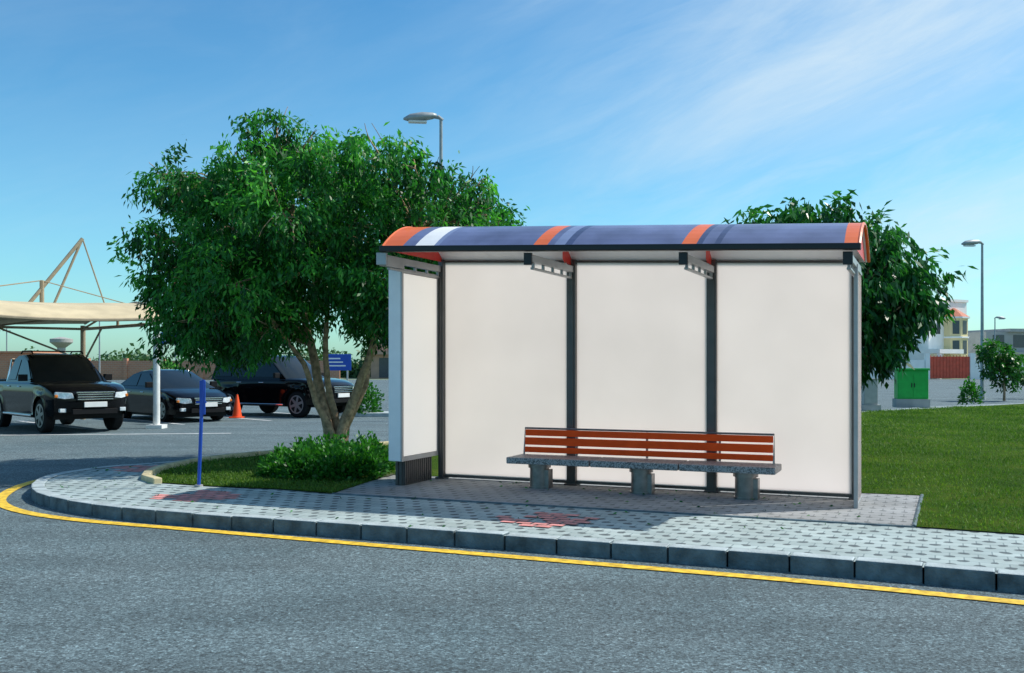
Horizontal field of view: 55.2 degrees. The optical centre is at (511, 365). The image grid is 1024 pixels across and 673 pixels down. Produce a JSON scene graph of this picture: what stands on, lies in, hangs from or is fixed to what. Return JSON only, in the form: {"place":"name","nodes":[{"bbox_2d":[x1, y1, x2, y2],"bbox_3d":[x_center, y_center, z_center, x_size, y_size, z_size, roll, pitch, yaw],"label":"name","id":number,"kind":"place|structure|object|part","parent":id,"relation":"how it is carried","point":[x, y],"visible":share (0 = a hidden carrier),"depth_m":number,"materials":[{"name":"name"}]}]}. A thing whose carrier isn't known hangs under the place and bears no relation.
{"place":"outdoors","nodes":[
{"label":"outdoors","id":0,"kind":"place"},
{"bbox_2d":[0,351,62,360],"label":"brick house","id":1,"kind":"structure","parent":0,"point":[5,355],"depth_m":112.00,"materials":[{"name":"brick"}]},
{"bbox_2d":[50,337,72,352],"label":"water tower","id":2,"kind":"structure","parent":0,"point":[61,343],"depth_m":198.75,"materials":[{"name":"concrete"}]},
{"bbox_2d":[0,379,1023,672],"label":"road","id":3,"kind":"structure","parent":0,"point":[86,597],"depth_m":6.41,"materials":[{"name":"grey asphalt"}]},
{"bbox_2d":[0,350,127,432],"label":"pickup truck","id":4,"kind":"object","parent":3,"relation":"on","point":[45,391],"visible":1,"depth_m":23.44,"materials":[{"name":"black paint"}]},
{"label":"side windows","id":5,"kind":"part","parent":4,"relation":"part of","materials":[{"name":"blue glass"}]},
{"bbox_2d":[0,238,166,428],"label":"parking canopy","id":6,"kind":"object","parent":3,"relation":"on","point":[30,311],"visible":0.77,"depth_m":24.45,"materials":[{"name":"fabric"}]},
{"bbox_2d":[99,322,99,371],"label":"street lamp","id":7,"kind":"object","parent":3,"relation":"on","point":[99,350],"visible":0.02,"depth_m":94.93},
{"bbox_2d":[51,433,219,434],"bbox_3d":[-18.250,1.565,21.175,23.710,0.001,0.149,0,0,-7],"label":"white road line","id":8,"kind":"object","parent":3,"relation":"on","point":[102,434],"visible":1,"depth_m":22.25,"materials":[{"name":"paint"}]},
{"bbox_2d":[148,356,179,369],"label":"tree","id":9,"kind":"object","parent":3,"relation":"on","point":[165,366],"visible":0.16,"depth_m":51.61,"materials":[{"name":"green plant"}]},
{"bbox_2d":[22,412,318,428],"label":"parking bay lines","id":10,"kind":"object","parent":3,"relation":"on","point":[145,420],"visible":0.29,"depth_m":27.43,"materials":[{"name":"white paint"}]},
{"bbox_2d":[121,369,231,421],"bbox_3d":[-10.043,0.840,28.793,2.160,1.460,4.718,0,0,-45],"label":"sedan car","id":11,"kind":"object","parent":3,"relation":"on","point":[179,394],"visible":0.84,"depth_m":27.79,"materials":[{"name":"black paint"}]},
{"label":"side windows","id":12,"kind":"part","parent":11,"relation":"part of","materials":[{"name":"black glass"}]},
{"bbox_2d":[229,395,244,417],"bbox_3d":[-8.250,1.220,29.400,0.400,0.700,0.400,0,0,0],"label":"traffic cone","id":13,"kind":"object","parent":3,"relation":"on","point":[237,412],"visible":1,"depth_m":29.32,"materials":[{"name":"orange plastic"}]},
{"bbox_2d":[211,353,353,417],"bbox_3d":[-7.224,0.581,30.985,4.958,1.977,2.260,0,0,31],"label":"suv car","id":14,"kind":"object","parent":3,"relation":"on","point":[266,388],"visible":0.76,"depth_m":30.14,"materials":[{"name":"black paint"}]},
{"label":"side windows","id":15,"kind":"part","parent":14,"relation":"part of","materials":[{"name":"black glass"}]},
{"bbox_2d":[328,354,350,380],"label":"blue sign","id":16,"kind":"object","parent":3,"relation":"on","point":[339,361],"visible":0.58,"depth_m":53.91,"materials":[{"name":"metal"}]},
{"bbox_2d":[339,411,388,416],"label":"planter kerb","id":17,"kind":"structure","parent":3,"relation":"on","point":[380,414],"depth_m":30.00,"materials":[{"name":"concrete"}]},
{"bbox_2d":[357,382,384,414],"bbox_3d":[-4.564,0.927,30.539,1.125,1.356,1.104,0,0,43],"label":"shrub","id":18,"kind":"object","parent":17,"relation":"in","point":[367,399],"visible":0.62,"depth_m":30.39,"materials":[{"name":"green plant"}]},
{"bbox_2d":[403,112,443,177],"bbox_3d":[-2.481,-2.830,27.937,1.230,8.800,0.336,0,0,-8],"label":"street lamp","id":19,"kind":"object","parent":3,"relation":"on","point":[419,118],"visible":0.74,"depth_m":27.87,"materials":[{"name":"grey metal"}]},
{"bbox_2d":[0,480,1023,604],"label":"yellow road line","id":20,"kind":"object","parent":3,"relation":"on","point":[4,495],"visible":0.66,"depth_m":7.97,"materials":[{"name":"paint"}]},
{"bbox_2d":[31,403,1023,592],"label":"kerb","id":21,"kind":"structure","parent":3,"relation":"on","point":[948,575],"depth_m":8.15,"materials":[{"name":"concrete"}]},
{"bbox_2d":[892,368,929,407],"bbox_3d":[13.850,0.770,34.000,1.100,1.360,0.800,0,0,12],"label":"utility cabinet","id":22,"kind":"object","parent":3,"relation":"on","point":[911,389],"visible":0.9,"depth_m":33.65,"materials":[{"name":"metal"}]},
{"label":"doors","id":23,"kind":"part","parent":22,"relation":"part of","materials":[{"name":"green metal"}]},
{"bbox_2d":[870,353,999,378],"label":"wall","id":24,"kind":"structure","parent":3,"relation":"on","point":[974,369],"depth_m":111.88,"materials":[{"name":"white paint"}]},
{"bbox_2d":[930,355,969,377],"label":"gate","id":25,"kind":"structure","parent":24,"relation":"attached to","point":[949,367],"depth_m":111.92,"materials":[{"name":"red metal"}]},
{"bbox_2d":[957,376,986,404],"bbox_3d":[17.448,0.936,37.212,1.063,1.134,0.964,0,0,23],"label":"shrub","id":26,"kind":"object","parent":3,"relation":"on","point":[971,390],"visible":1,"depth_m":37.09,"materials":[{"name":"green plant"}]},
{"bbox_2d":[961,240,985,399],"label":"street lamp","id":27,"kind":"object","parent":3,"relation":"on","point":[969,243],"visible":0.89,"depth_m":44.94,"materials":[{"name":"grey metal"}]},
{"bbox_2d":[973,336,1023,400],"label":"tree","id":28,"kind":"object","parent":3,"relation":"on","point":[1006,363],"visible":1,"depth_m":42.81,"materials":[{"name":"green plant"}]},
{"bbox_2d":[994,316,1005,367],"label":"street lamp","id":29,"kind":"object","parent":3,"relation":"on","point":[999,317],"visible":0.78,"depth_m":99.96,"materials":[{"name":"grey metal"}]},
{"bbox_2d":[1009,370,1023,392],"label":"tree","id":30,"kind":"object","parent":3,"relation":"on","point":[1021,382],"visible":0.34,"depth_m":46.01,"materials":[{"name":"green plant"}]},
{"bbox_2d":[0,0,1023,361],"label":"sky","id":31,"kind":"structure","parent":0,"point":[579,112],"materials":[{"name":"blue"}]},
{"bbox_2d":[41,404,1023,573],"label":"sidewalk","id":32,"kind":"structure","parent":0,"point":[995,550],"depth_m":9.05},
{"bbox_2d":[112,465,157,471],"bbox_3d":[-5.237,1.446,13.816,1.020,0.001,0.820,0,0,24],"label":"red paving inlay","id":33,"kind":"object","parent":32,"relation":"on","point":[137,470],"visible":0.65,"depth_m":13.76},
{"bbox_2d":[149,490,241,501],"bbox_3d":[-3.463,1.446,10.884,1.020,0.001,0.820,0,0,24],"label":"red paving inlay","id":34,"kind":"object","parent":32,"relation":"on","point":[210,492],"visible":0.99,"depth_m":10.82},
{"bbox_2d":[195,380,206,486],"bbox_3d":[-3.740,0.810,11.760,0.140,1.282,0.100,0,0,0],"label":"marker post","id":35,"kind":"object","parent":32,"relation":"on","point":[202,401],"visible":1,"depth_m":11.74,"materials":[{"name":"blue metal"}]},
{"bbox_2d":[141,441,388,483],"bbox_3d":[-2.365,1.423,17.013,1.883,0.095,10.670,0,0,32],"label":"lawn edging","id":36,"kind":"object","parent":32,"relation":"on","point":[147,475],"visible":0.26,"depth_m":14.06,"materials":[{"name":"beige concrete"}]},
{"bbox_2d":[60,466,859,528],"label":"fallen leaves","id":37,"kind":"object","parent":32,"relation":"on","point":[486,507],"visible":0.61,"depth_m":10.37,"materials":[{"name":"brown plant"}]},
{"bbox_2d":[496,512,598,526],"bbox_3d":[0.325,1.440,9.206,0.915,0.001,0.838,0,0,-32],"label":"red paving inlay","id":38,"kind":"object","parent":32,"relation":"on","point":[545,515],"visible":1,"depth_m":9.16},
{"bbox_2d":[336,475,919,524],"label":"shelter platform","id":39,"kind":"structure","parent":32,"relation":"on","point":[887,509],"depth_m":10.56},
{"bbox_2d":[389,269,437,485],"bbox_3d":[-1.211,0.144,12.121,0.186,2.600,0.940,0,0,23],"label":"advertising light box","id":40,"kind":"object","parent":39,"relation":"on","point":[413,373],"visible":0.98,"depth_m":11.93,"materials":[{"name":"white plastic"}]},
{"bbox_2d":[376,222,869,508],"bbox_3d":[1.151,-0.120,10.913,5.260,3.128,1.580,0,0,23],"label":"bus shelter","id":41,"kind":"object","parent":39,"relation":"on","point":[745,328],"visible":1,"depth_m":11.33,"materials":[{"name":"white glass"},{"name":"grey metal"},{"name":"blue plastic"}]},
{"bbox_2d":[332,493,923,527],"bbox_3d":[1.271,1.442,9.905,6.590,0.040,2.292,0,0,0],"label":"platform edging","id":42,"kind":"object","parent":39,"relation":"on","point":[914,524],"visible":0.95,"depth_m":9.69,"materials":[{"name":"grey concrete"}]},
{"bbox_2d":[506,427,781,499],"bbox_3d":[1.448,1.095,11.123,3.080,0.697,0.520,0,0,23],"label":"bench","id":43,"kind":"object","parent":39,"relation":"on","point":[747,482],"visible":1,"depth_m":11.11,"materials":[{"name":"granite"},{"name":"painted wood"}]},
{"bbox_2d":[861,378,880,410],"bbox_3d":[11.400,0.930,31.300,0.600,1.040,0.500,0,0,0],"label":"electrical box","id":44,"kind":"object","parent":32,"relation":"on","point":[869,397],"visible":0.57,"depth_m":31.11,"materials":[{"name":"grey metal"}]},
{"bbox_2d":[865,381,876,402],"bbox_3d":[11.400,0.850,31.115,0.380,0.700,0.010,0,0,0],"label":"door","id":45,"kind":"structure","parent":44,"relation":"in","point":[870,392],"depth_m":31.11,"materials":[{"name":"grey metal"}]},
{"bbox_2d":[158,404,1023,533],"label":"lawn","id":46,"kind":"structure","parent":0,"point":[933,490],"depth_m":13.05,"materials":[{"name":"green plant"}]},
{"bbox_2d":[156,444,394,492],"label":"grass","id":47,"kind":"structure","parent":46,"relation":"on","point":[257,482],"depth_m":12.31,"materials":[{"name":"green plant"}]},
{"bbox_2d":[106,107,529,442],"bbox_3d":[-2.817,-1.274,15.540,6.392,5.546,5.432,0,0,0],"label":"tree","id":48,"kind":"object","parent":46,"relation":"on","point":[259,268],"visible":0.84,"depth_m":14.15,"materials":[{"name":"green plant"}]},
{"bbox_2d":[252,430,394,482],"bbox_3d":[-2.443,1.182,12.813,1.881,0.639,1.679,0,0,0],"label":"shrub bed","id":49,"kind":"object","parent":46,"relation":"on","point":[330,459],"visible":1,"depth_m":12.42,"materials":[{"name":"plant"}]},
{"bbox_2d":[722,189,978,390],"bbox_3d":[5.186,-0.660,16.084,4.192,4.246,3.404,0,0,0],"label":"tree","id":50,"kind":"object","parent":46,"relation":"on","point":[901,305],"visible":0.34,"depth_m":15.13,"materials":[{"name":"green plant"}]},
{"bbox_2d":[861,405,1023,530],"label":"grass","id":51,"kind":"structure","parent":46,"relation":"on","point":[966,426],"depth_m":16.66,"materials":[{"name":"green plant"}]},
{"bbox_2d":[340,377,966,379],"bbox_3d":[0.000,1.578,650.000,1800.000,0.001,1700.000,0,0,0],"label":"ground","id":52,"kind":"structure","parent":0,"point":[344,378],"depth_m":119.66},
{"bbox_2d":[0,358,339,379],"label":"brick wall","id":53,"kind":"structure","parent":52,"relation":"on","point":[125,368],"depth_m":108.00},
{"bbox_2d":[25,343,370,377],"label":"distant trees","id":54,"kind":"object","parent":52,"relation":"on","point":[356,366],"visible":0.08,"depth_m":126.61,"materials":[{"name":"green plant"}]},
{"bbox_2d":[371,342,388,378],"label":"shop building","id":55,"kind":"structure","parent":52,"relation":"on","point":[380,366],"depth_m":118.00,"materials":[{"name":"grey concrete"}]},
{"bbox_2d":[918,349,963,378],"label":"porch canopy","id":56,"kind":"object","parent":52,"relation":"on","point":[938,352],"visible":0.79,"depth_m":115.63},
{"bbox_2d":[905,299,967,378],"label":"building","id":57,"kind":"structure","parent":0,"point":[936,341],"depth_m":119.19,"materials":[{"name":"white paint"}]},
{"bbox_2d":[932,321,966,353],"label":"windows","id":58,"kind":"structure","parent":57,"relation":"attached to","point":[956,331],"depth_m":118.49,"materials":[{"name":"grey glass"}]},
{"bbox_2d":[943,308,969,356],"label":"bay window tower","id":59,"kind":"structure","parent":57,"relation":"attached to","point":[949,337],"depth_m":118.59,"materials":[{"name":"paint"}]},
{"bbox_2d":[968,329,1023,360],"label":"grey house","id":60,"kind":"structure","parent":0,"point":[1014,338],"depth_m":125.92,"materials":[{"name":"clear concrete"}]},
{"bbox_2d":[993,335,1023,360],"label":"windows","id":61,"kind":"structure","parent":60,"relation":"in","point":[1018,340],"depth_m":125.86,"materials":[{"name":"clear glass"}]}
]}

